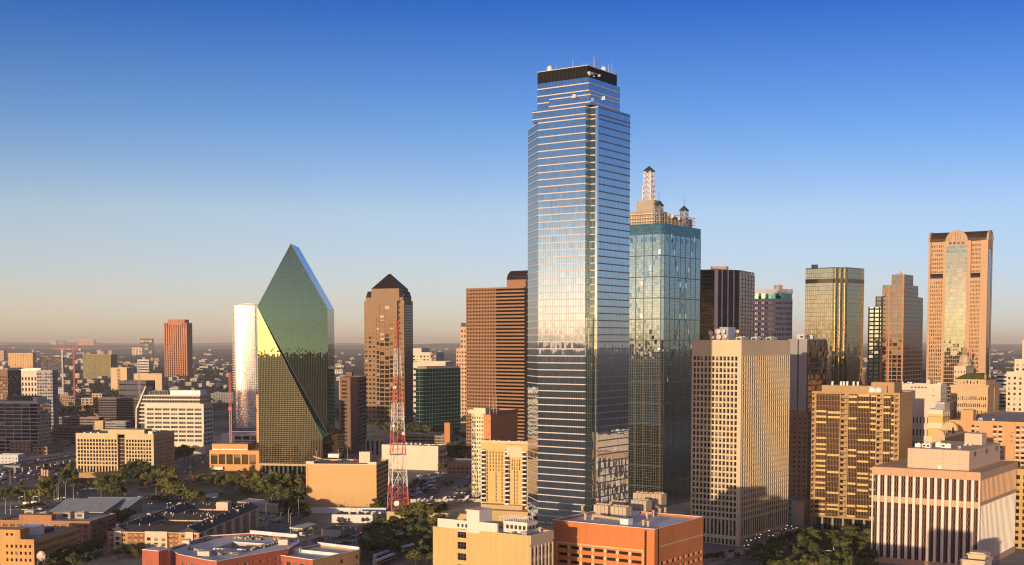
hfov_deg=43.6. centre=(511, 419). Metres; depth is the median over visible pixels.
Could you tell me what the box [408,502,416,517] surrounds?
tree
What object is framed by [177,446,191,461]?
tree
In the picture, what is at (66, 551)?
tree
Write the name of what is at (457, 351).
windows
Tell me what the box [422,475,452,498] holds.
street
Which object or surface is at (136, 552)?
tree
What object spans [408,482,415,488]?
tree
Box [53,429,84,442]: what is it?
windows
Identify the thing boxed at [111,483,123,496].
tree
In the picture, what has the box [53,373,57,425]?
windows
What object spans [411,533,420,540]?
tree
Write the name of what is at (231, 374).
house
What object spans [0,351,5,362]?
rose stub block
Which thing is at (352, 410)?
brown balcony tower
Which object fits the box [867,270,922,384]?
stepped tower
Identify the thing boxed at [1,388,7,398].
windows
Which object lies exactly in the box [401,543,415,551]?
tram
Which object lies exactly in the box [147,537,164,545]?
bay windows
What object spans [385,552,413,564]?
rail bed
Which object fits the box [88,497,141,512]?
blue roof shed
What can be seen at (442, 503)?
tree
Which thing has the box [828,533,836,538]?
tree
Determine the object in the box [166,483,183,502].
tree
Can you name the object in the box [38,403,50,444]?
windows
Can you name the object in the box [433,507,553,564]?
tan block
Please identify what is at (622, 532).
orange brick block
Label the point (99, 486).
tree
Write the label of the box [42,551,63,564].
tree
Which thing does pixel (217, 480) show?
tree
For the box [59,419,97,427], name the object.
windows
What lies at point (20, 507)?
tree
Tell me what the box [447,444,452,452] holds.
tree
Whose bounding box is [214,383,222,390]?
block
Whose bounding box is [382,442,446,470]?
cream warehouse
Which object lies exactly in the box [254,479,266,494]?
tree
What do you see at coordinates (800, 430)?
brown apartment block
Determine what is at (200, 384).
block
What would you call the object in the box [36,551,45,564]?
round lattice sign
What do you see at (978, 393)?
green roofed hotel
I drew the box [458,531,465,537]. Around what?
window
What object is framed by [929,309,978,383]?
windows
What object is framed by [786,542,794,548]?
tree
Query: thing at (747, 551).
tree
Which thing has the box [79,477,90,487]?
tree
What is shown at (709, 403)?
windows
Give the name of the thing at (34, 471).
lorry
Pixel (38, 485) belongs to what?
tree
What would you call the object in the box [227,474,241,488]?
tree
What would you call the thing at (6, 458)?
building
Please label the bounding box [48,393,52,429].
windows
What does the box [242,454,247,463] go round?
window
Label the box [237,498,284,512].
long flat shed
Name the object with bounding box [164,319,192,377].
rust red tower
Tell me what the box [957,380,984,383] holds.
windows
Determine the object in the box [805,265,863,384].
pleated tower
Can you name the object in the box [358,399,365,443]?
windows
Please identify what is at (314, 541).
grey roof hut
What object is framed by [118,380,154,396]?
shaded grey block
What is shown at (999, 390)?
windows
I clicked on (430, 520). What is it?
tree
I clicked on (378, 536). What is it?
tree
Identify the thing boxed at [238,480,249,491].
tree
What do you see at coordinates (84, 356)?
windows
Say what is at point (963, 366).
ornate lantern tower
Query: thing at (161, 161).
sky
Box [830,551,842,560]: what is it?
tree
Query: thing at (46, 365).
windows
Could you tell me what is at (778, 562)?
tree
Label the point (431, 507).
tree
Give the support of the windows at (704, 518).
in the gridded tower at (740, 437)
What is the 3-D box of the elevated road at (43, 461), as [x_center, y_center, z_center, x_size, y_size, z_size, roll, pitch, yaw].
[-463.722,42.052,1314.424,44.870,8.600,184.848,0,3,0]
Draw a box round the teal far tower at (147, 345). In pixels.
[140,339,153,353]
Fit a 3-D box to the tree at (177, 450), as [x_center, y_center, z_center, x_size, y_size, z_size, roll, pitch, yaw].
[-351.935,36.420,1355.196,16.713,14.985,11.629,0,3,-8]
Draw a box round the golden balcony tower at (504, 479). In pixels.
[465,439,527,520]
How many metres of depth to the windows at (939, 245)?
1235.94 m
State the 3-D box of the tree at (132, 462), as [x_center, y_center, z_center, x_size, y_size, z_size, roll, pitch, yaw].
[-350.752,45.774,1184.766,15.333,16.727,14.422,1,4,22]
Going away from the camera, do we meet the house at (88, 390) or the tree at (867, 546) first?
the tree at (867, 546)
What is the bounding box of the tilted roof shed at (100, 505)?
[48,498,123,512]
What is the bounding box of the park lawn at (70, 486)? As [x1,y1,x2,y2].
[0,479,293,515]
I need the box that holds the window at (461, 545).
[458,542,465,548]
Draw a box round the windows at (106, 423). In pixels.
[106,423,125,428]
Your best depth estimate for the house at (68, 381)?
3846.06 m
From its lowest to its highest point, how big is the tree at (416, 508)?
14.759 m
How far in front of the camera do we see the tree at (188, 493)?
982.88 m
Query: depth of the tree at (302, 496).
973.02 m
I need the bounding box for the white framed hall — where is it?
[221,431,255,441]
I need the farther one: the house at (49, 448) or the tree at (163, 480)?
the house at (49, 448)
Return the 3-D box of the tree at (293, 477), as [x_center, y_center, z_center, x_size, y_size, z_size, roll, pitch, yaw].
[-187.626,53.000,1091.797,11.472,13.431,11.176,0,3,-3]
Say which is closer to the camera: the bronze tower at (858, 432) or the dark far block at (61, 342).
the bronze tower at (858, 432)
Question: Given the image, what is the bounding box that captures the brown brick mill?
[0,524,77,564]
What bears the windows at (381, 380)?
in the pyramid roof tower at (388, 302)
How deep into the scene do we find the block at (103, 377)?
4120.85 m
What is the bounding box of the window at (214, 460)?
[211,454,217,463]
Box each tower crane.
[52,345,81,394]
[61,350,69,393]
[138,363,140,396]
[228,379,232,442]
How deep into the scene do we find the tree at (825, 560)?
691.71 m
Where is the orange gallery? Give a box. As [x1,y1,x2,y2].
[209,442,259,470]
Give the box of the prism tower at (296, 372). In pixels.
[257,244,344,474]
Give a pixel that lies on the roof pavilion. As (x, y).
(976, 557)
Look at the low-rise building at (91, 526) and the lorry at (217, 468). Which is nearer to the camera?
the low-rise building at (91, 526)
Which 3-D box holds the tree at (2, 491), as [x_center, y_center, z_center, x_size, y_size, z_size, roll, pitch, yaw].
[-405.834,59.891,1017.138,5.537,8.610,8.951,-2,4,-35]
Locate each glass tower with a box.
[232,303,257,427]
[628,166,700,505]
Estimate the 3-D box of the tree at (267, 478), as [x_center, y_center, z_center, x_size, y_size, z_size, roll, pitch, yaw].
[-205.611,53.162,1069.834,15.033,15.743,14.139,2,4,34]
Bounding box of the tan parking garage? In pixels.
[306,451,388,513]
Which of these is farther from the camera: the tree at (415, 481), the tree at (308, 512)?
the tree at (415, 481)
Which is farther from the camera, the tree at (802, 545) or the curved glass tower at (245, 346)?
the curved glass tower at (245, 346)
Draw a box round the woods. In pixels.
[0,357,1018,420]
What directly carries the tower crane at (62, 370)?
on the ground at (221, 414)
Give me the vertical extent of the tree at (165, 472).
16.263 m
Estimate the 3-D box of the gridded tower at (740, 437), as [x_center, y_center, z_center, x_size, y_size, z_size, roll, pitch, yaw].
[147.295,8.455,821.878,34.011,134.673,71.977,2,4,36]
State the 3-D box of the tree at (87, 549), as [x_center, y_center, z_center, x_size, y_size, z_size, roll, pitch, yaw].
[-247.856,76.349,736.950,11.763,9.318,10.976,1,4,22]
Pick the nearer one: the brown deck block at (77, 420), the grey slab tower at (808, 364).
the grey slab tower at (808, 364)
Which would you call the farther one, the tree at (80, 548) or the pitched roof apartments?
the pitched roof apartments
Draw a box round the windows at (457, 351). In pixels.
[457,351,465,421]
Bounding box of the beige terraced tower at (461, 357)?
[456,323,465,422]
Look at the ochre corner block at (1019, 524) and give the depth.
776.45 m
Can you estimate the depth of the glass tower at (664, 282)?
976.37 m
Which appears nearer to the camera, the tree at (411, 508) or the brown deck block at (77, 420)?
the tree at (411, 508)
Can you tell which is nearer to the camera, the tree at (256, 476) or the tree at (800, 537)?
the tree at (800, 537)
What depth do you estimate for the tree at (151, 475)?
1118.20 m
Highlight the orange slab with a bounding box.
[862,367,866,384]
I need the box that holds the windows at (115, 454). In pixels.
[78,454,150,472]
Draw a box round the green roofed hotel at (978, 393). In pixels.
[950,369,1000,419]
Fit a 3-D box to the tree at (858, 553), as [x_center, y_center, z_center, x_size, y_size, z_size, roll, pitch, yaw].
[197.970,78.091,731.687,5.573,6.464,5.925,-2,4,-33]
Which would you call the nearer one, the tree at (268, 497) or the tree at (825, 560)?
the tree at (825, 560)
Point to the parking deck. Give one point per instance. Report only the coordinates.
(447, 436)
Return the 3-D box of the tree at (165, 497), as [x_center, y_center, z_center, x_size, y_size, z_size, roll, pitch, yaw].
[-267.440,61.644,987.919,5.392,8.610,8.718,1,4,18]
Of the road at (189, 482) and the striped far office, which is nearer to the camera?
the road at (189, 482)
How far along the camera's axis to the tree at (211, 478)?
1120.20 m
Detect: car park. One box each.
[0,503,57,515]
[290,515,331,537]
[409,471,447,498]
[446,477,471,498]
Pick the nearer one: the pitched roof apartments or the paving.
the pitched roof apartments
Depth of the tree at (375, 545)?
747.81 m
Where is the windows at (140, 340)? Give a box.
[140,340,151,352]
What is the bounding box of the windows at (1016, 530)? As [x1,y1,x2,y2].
[1015,529,1023,546]
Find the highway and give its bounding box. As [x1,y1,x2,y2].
[0,460,74,487]
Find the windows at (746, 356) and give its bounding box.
[742,356,788,517]
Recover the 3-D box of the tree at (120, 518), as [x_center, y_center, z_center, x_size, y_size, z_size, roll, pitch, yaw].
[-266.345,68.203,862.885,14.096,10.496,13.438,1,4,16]
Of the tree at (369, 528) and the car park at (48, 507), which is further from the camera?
the car park at (48, 507)
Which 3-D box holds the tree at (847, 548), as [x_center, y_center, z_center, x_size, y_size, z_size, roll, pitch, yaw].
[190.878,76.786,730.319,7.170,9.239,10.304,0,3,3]
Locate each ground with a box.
[0,349,1023,564]
[176,461,259,483]
[360,521,437,564]
[778,535,878,564]
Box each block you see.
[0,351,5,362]
[0,370,21,398]
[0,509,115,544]
[8,353,35,368]
[10,438,54,451]
[41,355,64,372]
[52,425,92,443]
[57,340,65,344]
[58,387,65,393]
[59,416,103,429]
[60,394,89,402]
[62,398,80,405]
[69,366,77,370]
[75,373,82,377]
[75,389,85,393]
[76,428,174,477]
[77,380,86,382]
[78,339,95,344]
[81,397,97,408]
[87,380,99,386]
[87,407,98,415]
[92,393,110,397]
[95,420,105,429]
[98,376,107,379]
[98,397,139,425]
[105,420,130,429]
[111,367,133,391]
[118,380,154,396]
[125,361,136,364]
[134,373,164,389]
[142,530,299,564]
[168,383,180,387]
[191,378,203,382]
[197,383,204,386]
[198,373,215,375]
[199,365,210,368]
[211,392,233,402]
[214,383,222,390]
[281,542,359,564]
[335,369,352,373]
[336,365,348,368]
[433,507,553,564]
[448,459,471,477]
[552,491,703,564]
[788,411,811,499]
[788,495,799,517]
[792,499,810,525]
[871,432,1017,564]
[902,379,946,446]
[922,370,925,382]
[927,401,950,442]
[932,421,966,442]
[949,409,1023,466]
[1015,465,1023,548]
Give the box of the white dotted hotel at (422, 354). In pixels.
[413,348,443,360]
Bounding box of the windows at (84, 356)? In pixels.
[83,355,110,378]
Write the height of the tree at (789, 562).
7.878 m
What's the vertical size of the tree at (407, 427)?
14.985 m
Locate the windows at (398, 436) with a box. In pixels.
[398,436,443,443]
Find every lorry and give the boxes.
[0,475,6,480]
[1,470,13,474]
[27,469,39,473]
[205,494,217,498]
[211,467,222,470]
[772,532,780,536]
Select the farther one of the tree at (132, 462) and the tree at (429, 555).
the tree at (132, 462)
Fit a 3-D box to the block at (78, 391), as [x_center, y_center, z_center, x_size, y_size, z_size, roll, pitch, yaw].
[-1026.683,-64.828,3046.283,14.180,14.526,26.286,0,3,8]
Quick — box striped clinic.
[365,426,389,457]
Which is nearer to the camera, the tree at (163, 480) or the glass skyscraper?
the glass skyscraper
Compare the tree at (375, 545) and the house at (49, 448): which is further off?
the house at (49, 448)
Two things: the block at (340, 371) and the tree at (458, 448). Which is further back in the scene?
the block at (340, 371)
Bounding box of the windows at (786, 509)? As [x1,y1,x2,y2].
[742,509,786,543]
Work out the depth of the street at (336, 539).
821.61 m
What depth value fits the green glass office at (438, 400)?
1784.55 m
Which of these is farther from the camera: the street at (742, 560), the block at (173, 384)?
the block at (173, 384)
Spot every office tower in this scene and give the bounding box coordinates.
[700,258,754,339]
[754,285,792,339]
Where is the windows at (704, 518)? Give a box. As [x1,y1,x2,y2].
[704,518,735,544]
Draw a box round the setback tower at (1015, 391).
[1006,340,1023,411]
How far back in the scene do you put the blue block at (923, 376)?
1902.49 m
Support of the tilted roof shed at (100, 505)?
on the ground at (221, 414)
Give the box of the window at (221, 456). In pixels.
[219,454,224,463]
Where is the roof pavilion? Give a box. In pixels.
[959,550,992,564]
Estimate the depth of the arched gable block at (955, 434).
828.35 m
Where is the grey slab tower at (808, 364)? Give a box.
[788,334,826,411]
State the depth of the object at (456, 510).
920.49 m
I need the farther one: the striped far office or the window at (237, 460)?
the striped far office
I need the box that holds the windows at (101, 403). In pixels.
[99,399,138,425]
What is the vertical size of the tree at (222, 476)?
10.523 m
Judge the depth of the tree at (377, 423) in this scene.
1794.06 m
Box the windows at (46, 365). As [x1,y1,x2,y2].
[41,356,60,370]
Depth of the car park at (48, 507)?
965.22 m
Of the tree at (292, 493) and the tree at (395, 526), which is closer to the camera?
the tree at (395, 526)
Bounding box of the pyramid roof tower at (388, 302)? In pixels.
[364,269,412,428]
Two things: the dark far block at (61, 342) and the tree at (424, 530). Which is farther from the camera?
the dark far block at (61, 342)
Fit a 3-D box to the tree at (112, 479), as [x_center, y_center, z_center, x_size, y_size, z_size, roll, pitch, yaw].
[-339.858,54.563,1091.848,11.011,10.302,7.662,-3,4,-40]
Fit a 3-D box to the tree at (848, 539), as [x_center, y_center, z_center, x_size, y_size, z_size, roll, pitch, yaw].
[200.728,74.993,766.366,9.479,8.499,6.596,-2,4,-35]
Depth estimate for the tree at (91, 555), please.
711.41 m
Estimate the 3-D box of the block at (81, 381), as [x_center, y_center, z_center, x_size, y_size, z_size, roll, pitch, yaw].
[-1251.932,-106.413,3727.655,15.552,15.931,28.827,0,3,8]
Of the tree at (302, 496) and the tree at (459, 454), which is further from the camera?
the tree at (459, 454)
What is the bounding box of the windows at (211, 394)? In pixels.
[211,394,232,401]
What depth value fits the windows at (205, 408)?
1459.85 m
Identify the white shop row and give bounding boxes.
[332,511,380,522]
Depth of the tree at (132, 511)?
896.53 m
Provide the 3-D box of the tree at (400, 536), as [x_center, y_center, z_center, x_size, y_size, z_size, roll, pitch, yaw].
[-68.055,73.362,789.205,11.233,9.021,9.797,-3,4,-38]
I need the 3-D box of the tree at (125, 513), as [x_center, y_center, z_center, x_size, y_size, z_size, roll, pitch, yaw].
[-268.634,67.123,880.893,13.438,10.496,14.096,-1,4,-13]
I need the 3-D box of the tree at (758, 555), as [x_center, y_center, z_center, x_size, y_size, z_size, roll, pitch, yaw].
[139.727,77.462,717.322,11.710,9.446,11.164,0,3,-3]
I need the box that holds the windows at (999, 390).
[999,390,1005,409]
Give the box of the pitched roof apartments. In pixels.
[106,501,259,552]
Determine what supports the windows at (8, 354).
in the orange slab block at (22, 360)
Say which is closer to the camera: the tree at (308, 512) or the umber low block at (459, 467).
the tree at (308, 512)
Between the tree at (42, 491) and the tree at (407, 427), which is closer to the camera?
the tree at (42, 491)
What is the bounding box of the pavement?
[703,521,810,564]
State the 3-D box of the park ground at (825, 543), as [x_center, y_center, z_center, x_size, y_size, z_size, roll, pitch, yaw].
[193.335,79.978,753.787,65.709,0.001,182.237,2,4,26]
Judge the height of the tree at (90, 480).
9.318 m
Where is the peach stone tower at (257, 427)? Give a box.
[256,394,258,447]
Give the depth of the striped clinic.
1385.95 m
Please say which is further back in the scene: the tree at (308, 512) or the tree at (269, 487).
the tree at (269, 487)
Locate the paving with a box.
[0,500,63,504]
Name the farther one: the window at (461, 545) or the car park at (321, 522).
the car park at (321, 522)
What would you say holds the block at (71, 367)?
on the ground at (221, 414)
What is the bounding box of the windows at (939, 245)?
[932,245,942,272]
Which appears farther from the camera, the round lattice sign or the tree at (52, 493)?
the tree at (52, 493)
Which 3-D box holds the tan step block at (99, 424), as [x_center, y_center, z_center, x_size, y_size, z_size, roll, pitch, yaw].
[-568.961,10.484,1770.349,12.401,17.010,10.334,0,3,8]
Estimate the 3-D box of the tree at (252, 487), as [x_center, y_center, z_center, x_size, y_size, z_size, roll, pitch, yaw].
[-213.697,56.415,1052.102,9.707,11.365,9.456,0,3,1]
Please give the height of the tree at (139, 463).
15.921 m
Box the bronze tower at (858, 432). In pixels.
[810,381,912,533]
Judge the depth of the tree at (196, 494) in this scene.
983.24 m
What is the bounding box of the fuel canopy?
[289,523,316,533]
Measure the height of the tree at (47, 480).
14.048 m
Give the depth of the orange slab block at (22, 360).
5772.27 m
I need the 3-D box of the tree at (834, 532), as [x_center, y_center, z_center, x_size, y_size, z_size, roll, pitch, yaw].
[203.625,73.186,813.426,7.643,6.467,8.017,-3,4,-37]
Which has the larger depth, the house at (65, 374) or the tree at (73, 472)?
the house at (65, 374)
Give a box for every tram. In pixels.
[372,553,395,564]
[373,549,390,559]
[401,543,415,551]
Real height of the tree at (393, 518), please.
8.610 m
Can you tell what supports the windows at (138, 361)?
in the striped far office
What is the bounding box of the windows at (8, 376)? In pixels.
[8,376,20,395]
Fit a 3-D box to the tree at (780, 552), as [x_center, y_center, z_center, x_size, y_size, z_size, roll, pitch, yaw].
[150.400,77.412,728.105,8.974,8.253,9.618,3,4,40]
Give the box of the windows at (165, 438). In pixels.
[154,438,171,467]
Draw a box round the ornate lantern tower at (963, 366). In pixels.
[954,345,973,383]
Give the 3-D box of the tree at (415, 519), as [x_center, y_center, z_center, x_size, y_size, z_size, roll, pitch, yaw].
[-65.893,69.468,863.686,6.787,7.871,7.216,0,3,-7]
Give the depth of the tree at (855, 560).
694.48 m
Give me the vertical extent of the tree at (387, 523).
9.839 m
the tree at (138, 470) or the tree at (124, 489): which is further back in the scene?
the tree at (138, 470)
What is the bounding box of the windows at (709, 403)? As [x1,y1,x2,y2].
[693,403,736,517]
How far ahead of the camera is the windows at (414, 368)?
2158.58 m
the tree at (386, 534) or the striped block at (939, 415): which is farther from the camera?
the striped block at (939, 415)
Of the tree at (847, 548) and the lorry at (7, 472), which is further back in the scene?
the lorry at (7, 472)
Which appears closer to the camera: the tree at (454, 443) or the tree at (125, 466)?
the tree at (125, 466)
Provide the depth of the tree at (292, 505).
926.29 m
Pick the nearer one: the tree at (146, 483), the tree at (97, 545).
the tree at (97, 545)
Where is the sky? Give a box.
[0,0,1023,343]
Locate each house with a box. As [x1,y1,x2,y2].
[32,443,63,454]
[52,438,69,447]
[60,373,68,376]
[63,380,75,383]
[72,383,84,386]
[77,405,87,410]
[83,388,92,393]
[100,380,110,382]
[169,386,181,390]
[185,381,196,385]
[191,387,205,389]
[207,388,218,391]
[209,382,224,386]
[223,372,233,376]
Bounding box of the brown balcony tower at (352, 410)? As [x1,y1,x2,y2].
[339,372,366,453]
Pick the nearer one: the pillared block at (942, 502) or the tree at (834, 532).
the pillared block at (942, 502)
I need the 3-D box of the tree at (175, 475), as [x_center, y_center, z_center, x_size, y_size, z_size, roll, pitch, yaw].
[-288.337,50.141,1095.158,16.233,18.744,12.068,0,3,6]
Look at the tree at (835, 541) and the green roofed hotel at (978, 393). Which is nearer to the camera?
the tree at (835, 541)
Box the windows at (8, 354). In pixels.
[8,354,32,368]
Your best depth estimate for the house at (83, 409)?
2353.67 m
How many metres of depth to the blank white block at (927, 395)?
938.94 m
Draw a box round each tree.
[0,489,4,499]
[3,485,11,497]
[9,488,18,495]
[15,480,25,497]
[17,505,26,511]
[21,489,28,498]
[28,489,34,499]
[32,489,38,499]
[34,482,46,497]
[37,488,50,495]
[38,476,48,481]
[41,477,56,488]
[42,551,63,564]
[46,488,57,497]
[56,547,78,564]
[57,470,69,479]
[64,463,77,481]
[64,552,89,564]
[65,544,84,554]
[70,468,78,477]
[71,475,78,483]
[76,542,94,550]
[78,543,92,557]
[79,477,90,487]
[83,552,96,564]
[85,478,93,487]
[87,538,104,549]
[92,480,103,495]
[93,549,103,562]
[95,482,108,490]
[96,475,105,480]
[103,482,117,496]
[104,474,110,482]
[109,477,120,482]
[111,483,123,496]
[111,546,124,559]
[112,471,126,482]
[116,510,131,523]
[116,514,125,522]
[117,507,136,520]
[118,464,132,478]
[118,543,128,556]
[121,484,127,492]
[122,469,135,481]
[125,544,135,557]
[126,460,141,477]
[132,467,143,480]
[132,548,141,559]
[135,460,148,468]
[137,473,146,486]
[142,462,154,474]
[142,481,150,487]
[148,468,155,484]
[151,467,163,483]
[153,494,162,499]
[155,478,161,489]
[160,477,171,487]
[161,469,170,477]
[161,481,177,500]
[161,493,169,504]
[166,468,182,482]
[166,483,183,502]
[172,487,194,502]
[174,447,184,460]
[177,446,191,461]
[182,479,188,486]
[184,490,201,502]
[185,489,193,501]
[187,446,193,459]
[199,496,207,502]
[206,476,215,481]
[212,475,220,486]
[219,473,224,481]
[221,473,229,487]
[226,473,235,488]
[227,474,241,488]
[237,472,251,486]
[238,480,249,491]
[246,481,257,494]
[249,471,260,491]
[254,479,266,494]
[257,474,272,490]
[264,482,272,494]
[265,495,278,502]
[271,472,285,485]
[272,484,300,507]
[274,485,304,510]
[279,498,291,512]
[281,472,293,487]
[286,474,295,486]
[288,501,299,514]
[292,474,303,485]
[292,500,307,514]
[295,487,305,505]
[299,506,308,517]
[303,509,311,516]
[357,537,366,552]
[358,540,373,554]
[362,524,376,533]
[368,538,387,552]
[369,531,384,541]
[370,498,383,507]
[371,520,381,530]
[372,421,381,425]
[377,516,385,528]
[377,529,391,537]
[381,425,387,434]
[382,519,394,531]
[386,423,395,432]
[387,541,402,552]
[388,529,396,538]
[389,515,398,522]
[389,524,402,529]
[391,532,407,540]
[394,508,402,516]
[400,504,412,519]
[402,424,412,433]
[404,518,412,524]
[404,549,423,560]
[405,522,422,533]
[405,533,413,543]
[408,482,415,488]
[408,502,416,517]
[410,501,424,520]
[411,517,417,523]
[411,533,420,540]
[412,479,418,485]
[413,424,421,433]
[414,539,424,547]
[416,503,429,516]
[416,526,432,538]
[416,545,432,560]
[417,516,426,525]
[423,535,432,544]
[424,425,432,433]
[424,504,436,515]
[426,516,437,524]
[426,552,432,562]
[433,504,443,511]
[434,501,446,510]
[434,513,445,520]
[437,463,443,472]
[446,441,459,449]
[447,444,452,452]
[447,451,454,459]
[452,445,463,454]
[454,451,466,458]
[458,432,466,437]
[744,549,750,559]
[749,546,757,557]
[750,550,771,564]
[751,542,762,550]
[760,557,774,564]
[763,542,785,550]
[765,549,781,558]
[768,536,778,542]
[772,560,786,564]
[775,548,783,557]
[779,534,787,544]
[783,557,798,564]
[785,530,792,541]
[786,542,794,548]
[792,548,802,558]
[796,539,808,554]
[797,534,812,541]
[799,530,810,535]
[799,557,818,564]
[801,537,813,552]
[802,554,812,563]
[807,526,823,535]
[807,542,820,551]
[808,529,822,540]
[811,532,822,542]
[815,553,831,560]
[818,556,832,564]
[827,530,838,536]
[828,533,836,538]
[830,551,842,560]
[830,559,840,564]
[831,538,839,548]
[838,540,852,546]
[840,525,860,535]
[840,545,852,554]
[841,537,854,545]
[841,551,848,560]
[843,556,848,564]
[847,530,859,540]
[847,554,863,564]
[853,551,862,556]
[855,541,866,546]
[856,534,866,540]
[858,545,864,551]
[861,528,873,535]
[864,535,873,543]
[864,544,873,557]
[864,549,878,558]
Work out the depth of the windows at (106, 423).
1734.89 m
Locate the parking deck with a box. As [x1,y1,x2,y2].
[398,422,454,450]
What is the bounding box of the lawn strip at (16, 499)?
[0,496,79,501]
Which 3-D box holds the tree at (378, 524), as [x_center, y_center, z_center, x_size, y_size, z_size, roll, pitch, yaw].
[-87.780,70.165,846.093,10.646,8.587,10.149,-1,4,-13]
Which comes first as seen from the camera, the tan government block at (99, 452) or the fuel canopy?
the fuel canopy
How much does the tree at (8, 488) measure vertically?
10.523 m
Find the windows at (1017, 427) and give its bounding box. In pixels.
[972,425,1023,466]
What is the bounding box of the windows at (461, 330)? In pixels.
[461,330,465,347]
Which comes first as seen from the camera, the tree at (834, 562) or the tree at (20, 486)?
the tree at (834, 562)
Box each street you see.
[205,486,238,495]
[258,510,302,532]
[327,515,386,544]
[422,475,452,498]
[718,524,819,564]
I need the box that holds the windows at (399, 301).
[399,301,403,421]
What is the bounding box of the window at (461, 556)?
[458,553,465,559]
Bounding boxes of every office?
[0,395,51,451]
[20,368,40,394]
[83,354,116,378]
[132,348,143,354]
[135,386,212,453]
[137,359,149,372]
[413,361,452,416]
[416,366,460,432]
[997,373,1006,386]
[999,387,1005,409]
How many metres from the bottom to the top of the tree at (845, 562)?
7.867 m
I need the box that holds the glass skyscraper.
[527,64,630,529]
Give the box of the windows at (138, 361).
[138,361,148,372]
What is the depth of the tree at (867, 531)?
795.16 m
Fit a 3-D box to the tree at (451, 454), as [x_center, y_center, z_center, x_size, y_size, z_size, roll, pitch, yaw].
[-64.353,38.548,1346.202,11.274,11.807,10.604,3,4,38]
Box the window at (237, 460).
[234,454,240,463]
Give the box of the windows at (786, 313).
[754,302,792,339]
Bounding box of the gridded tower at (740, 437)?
[691,327,789,545]
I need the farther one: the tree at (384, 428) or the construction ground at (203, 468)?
the tree at (384, 428)
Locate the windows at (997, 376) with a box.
[997,376,1006,385]
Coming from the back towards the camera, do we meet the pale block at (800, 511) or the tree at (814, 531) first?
the pale block at (800, 511)
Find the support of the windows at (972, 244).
in the arched tower at (959, 304)
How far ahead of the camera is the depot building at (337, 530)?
828.21 m
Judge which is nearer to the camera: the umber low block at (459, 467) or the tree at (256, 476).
the tree at (256, 476)
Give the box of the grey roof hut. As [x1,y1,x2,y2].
[308,537,326,545]
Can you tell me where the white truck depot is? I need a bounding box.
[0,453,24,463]
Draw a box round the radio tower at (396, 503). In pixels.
[387,321,408,510]
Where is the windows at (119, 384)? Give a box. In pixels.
[119,384,144,395]
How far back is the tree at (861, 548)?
747.49 m
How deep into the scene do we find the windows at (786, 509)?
815.11 m
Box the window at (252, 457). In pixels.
[250,455,255,463]
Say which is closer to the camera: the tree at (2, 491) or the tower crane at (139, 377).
the tree at (2, 491)
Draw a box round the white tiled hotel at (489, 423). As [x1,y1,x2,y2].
[468,395,517,498]
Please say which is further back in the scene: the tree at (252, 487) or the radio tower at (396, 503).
the tree at (252, 487)
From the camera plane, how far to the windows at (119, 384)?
2847.81 m
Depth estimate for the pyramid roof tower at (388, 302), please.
1860.03 m
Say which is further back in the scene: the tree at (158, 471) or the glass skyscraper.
the tree at (158, 471)
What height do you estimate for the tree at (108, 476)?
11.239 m
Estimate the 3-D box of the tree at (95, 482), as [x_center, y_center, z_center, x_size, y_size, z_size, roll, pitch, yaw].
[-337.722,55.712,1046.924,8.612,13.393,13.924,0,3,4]
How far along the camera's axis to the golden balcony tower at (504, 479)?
906.83 m
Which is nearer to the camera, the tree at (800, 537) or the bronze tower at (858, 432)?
the tree at (800, 537)
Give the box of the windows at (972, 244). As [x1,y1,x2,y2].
[972,244,980,271]
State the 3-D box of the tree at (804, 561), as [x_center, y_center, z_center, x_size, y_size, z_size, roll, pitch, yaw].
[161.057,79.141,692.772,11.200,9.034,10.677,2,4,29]
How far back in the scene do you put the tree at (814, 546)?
742.34 m
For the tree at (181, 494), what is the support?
on the park lawn at (70, 486)
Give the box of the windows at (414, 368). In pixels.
[414,368,415,414]
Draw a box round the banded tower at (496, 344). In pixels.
[466,270,527,458]
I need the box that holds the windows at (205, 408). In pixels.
[204,408,211,444]
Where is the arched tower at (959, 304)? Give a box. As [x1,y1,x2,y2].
[926,230,993,409]
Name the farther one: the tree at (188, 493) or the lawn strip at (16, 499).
the lawn strip at (16, 499)
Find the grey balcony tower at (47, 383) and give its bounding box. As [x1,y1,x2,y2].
[36,370,58,429]
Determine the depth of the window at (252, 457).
1247.77 m
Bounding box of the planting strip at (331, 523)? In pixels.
[329,522,374,524]
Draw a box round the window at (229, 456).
[227,454,232,463]
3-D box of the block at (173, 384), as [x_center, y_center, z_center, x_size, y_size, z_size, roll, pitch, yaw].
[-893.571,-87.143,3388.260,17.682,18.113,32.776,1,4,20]
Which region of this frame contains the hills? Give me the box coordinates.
[0,342,1021,358]
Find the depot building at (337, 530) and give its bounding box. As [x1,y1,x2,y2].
[322,525,356,536]
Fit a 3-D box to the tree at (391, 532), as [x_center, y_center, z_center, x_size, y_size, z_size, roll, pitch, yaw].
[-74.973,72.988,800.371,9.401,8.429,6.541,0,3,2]
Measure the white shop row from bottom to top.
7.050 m
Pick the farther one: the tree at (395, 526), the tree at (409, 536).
the tree at (395, 526)
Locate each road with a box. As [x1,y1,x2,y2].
[4,452,75,472]
[71,489,99,495]
[123,486,198,502]
[176,454,207,476]
[179,479,197,484]
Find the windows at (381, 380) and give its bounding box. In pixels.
[366,378,396,424]

